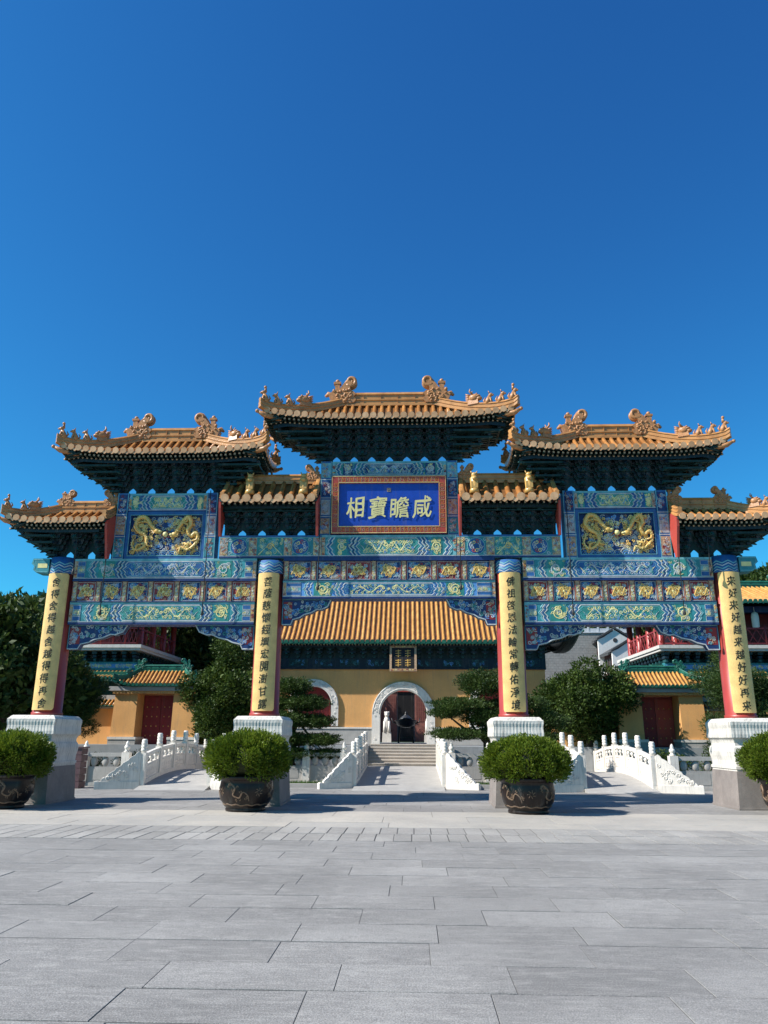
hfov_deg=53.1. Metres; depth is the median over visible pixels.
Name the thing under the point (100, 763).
garden shrub
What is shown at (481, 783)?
grass
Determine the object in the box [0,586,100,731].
hill tree
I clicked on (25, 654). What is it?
hill tree
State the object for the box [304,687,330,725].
arched window
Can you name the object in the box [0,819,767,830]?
border paving
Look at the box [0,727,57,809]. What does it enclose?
potted shrub
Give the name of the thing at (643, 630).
hill tree
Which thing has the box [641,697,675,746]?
door
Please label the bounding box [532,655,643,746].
broadleaf tree
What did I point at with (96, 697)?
broadleaf tree
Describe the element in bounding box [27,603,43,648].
hill tree
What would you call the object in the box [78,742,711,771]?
terrace ground
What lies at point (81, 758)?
stone stack
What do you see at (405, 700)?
doorway
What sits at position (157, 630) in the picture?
hill tree
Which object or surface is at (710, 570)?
hanging cable
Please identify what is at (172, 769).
marble bridge
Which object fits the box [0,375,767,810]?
paifang gateway
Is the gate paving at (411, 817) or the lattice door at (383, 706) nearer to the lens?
the gate paving at (411, 817)
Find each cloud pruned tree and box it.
[279,676,343,764]
[422,667,575,749]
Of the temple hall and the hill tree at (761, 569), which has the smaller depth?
the temple hall
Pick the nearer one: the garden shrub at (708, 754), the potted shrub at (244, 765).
the potted shrub at (244, 765)
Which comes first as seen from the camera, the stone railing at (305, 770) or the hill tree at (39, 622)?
the stone railing at (305, 770)
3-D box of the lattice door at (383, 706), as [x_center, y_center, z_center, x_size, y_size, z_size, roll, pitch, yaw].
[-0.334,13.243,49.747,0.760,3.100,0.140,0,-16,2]
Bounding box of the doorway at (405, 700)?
[398,692,413,741]
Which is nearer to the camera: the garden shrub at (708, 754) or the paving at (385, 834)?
the paving at (385, 834)
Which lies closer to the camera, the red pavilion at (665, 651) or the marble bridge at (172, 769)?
the marble bridge at (172, 769)
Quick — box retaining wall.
[545,627,633,682]
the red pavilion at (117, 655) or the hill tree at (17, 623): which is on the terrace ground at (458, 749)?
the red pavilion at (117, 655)
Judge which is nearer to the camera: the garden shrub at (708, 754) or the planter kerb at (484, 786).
the planter kerb at (484, 786)
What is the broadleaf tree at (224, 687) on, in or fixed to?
on the terrace ground at (458, 749)
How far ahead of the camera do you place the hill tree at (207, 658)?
45.05 m
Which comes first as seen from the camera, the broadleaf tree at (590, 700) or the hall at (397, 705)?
the broadleaf tree at (590, 700)
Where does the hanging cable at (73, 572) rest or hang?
hanging from the paifang gateway
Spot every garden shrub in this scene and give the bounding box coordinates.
[90,752,102,765]
[110,748,149,766]
[655,748,691,770]
[697,748,711,770]
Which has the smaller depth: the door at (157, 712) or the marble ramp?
the marble ramp
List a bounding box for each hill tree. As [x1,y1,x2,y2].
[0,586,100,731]
[0,591,41,729]
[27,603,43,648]
[156,627,196,664]
[157,627,251,672]
[190,636,253,694]
[605,627,654,646]
[739,567,767,580]
[752,562,767,580]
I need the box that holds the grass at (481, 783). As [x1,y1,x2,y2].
[290,780,489,784]
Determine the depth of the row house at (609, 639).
55.98 m
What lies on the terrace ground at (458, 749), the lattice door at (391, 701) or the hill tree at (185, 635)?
the hill tree at (185, 635)
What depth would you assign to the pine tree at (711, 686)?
29.33 m
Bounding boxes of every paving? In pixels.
[0,808,767,825]
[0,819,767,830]
[0,824,767,844]
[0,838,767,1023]
[24,786,767,814]
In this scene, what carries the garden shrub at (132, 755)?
on the garden ground
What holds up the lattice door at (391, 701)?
in the hall at (397, 705)
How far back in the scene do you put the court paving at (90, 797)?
19.62 m
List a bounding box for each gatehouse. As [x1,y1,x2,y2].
[76,658,210,744]
[551,659,759,747]
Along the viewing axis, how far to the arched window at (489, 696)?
35.73 m
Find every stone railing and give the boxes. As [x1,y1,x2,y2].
[84,741,131,785]
[289,742,347,782]
[449,742,489,782]
[667,744,712,790]
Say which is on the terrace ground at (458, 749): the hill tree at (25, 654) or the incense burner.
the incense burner
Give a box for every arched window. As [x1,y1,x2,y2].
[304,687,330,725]
[477,692,498,726]
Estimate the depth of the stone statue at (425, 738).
43.69 m
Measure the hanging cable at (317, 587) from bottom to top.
2.350 m
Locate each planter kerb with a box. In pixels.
[290,783,316,787]
[481,785,488,788]
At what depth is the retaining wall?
56.57 m
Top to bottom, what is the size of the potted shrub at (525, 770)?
1.735 m
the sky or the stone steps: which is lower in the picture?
the stone steps
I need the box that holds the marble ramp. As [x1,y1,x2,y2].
[317,731,480,791]
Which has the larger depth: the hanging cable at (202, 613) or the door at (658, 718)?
the door at (658, 718)
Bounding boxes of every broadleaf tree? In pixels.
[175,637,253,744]
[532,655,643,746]
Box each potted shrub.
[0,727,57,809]
[199,727,292,811]
[477,732,573,814]
[734,730,767,806]
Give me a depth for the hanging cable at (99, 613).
20.19 m
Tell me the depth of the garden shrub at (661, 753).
28.67 m
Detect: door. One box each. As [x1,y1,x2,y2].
[141,695,173,743]
[380,701,384,741]
[385,692,396,741]
[415,694,426,741]
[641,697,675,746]
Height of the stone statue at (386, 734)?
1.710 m
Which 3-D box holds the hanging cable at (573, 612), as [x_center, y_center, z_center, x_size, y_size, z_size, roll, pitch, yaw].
[4.833,1.002,20.067,0.087,3.410,0.087,0,-16,2]
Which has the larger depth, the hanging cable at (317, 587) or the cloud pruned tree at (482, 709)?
the cloud pruned tree at (482, 709)
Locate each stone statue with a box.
[382,711,390,741]
[424,718,426,742]
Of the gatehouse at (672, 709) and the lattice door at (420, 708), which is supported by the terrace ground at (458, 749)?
the gatehouse at (672, 709)
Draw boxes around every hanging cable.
[71,532,77,574]
[98,559,105,615]
[200,490,210,615]
[316,504,320,589]
[459,536,462,589]
[565,488,574,615]
[705,525,712,573]
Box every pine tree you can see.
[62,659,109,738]
[682,650,767,755]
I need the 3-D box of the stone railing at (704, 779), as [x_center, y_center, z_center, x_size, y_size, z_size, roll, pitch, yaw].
[12.035,8.171,24.483,5.810,1.480,0.260,0,-16,2]
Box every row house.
[591,627,635,678]
[596,639,644,674]
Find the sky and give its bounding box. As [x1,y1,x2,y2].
[0,0,767,601]
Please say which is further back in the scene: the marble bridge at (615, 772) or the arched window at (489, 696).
the arched window at (489, 696)
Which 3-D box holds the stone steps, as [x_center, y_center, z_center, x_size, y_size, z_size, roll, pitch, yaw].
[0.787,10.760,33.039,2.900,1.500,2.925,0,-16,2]
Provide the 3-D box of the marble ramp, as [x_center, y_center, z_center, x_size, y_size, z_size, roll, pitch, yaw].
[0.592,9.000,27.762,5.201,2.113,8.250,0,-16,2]
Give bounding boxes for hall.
[236,602,583,744]
[327,691,480,741]
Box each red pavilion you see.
[36,591,183,694]
[617,575,767,712]
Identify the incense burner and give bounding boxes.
[391,712,420,742]
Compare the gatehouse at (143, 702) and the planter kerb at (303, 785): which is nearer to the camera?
the planter kerb at (303, 785)
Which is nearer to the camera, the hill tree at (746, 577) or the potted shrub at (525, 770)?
the potted shrub at (525, 770)
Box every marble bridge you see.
[94,730,225,789]
[554,732,704,793]
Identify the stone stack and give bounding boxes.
[75,747,89,787]
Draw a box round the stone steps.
[368,744,435,765]
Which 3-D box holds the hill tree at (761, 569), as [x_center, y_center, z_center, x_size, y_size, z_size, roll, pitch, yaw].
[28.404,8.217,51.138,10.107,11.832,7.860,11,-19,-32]
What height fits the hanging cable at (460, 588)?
2.350 m
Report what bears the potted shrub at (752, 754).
on the court paving at (90, 797)
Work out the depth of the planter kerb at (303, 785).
25.11 m
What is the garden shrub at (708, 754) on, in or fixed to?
on the garden ground
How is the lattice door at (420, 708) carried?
in the hall at (397, 705)

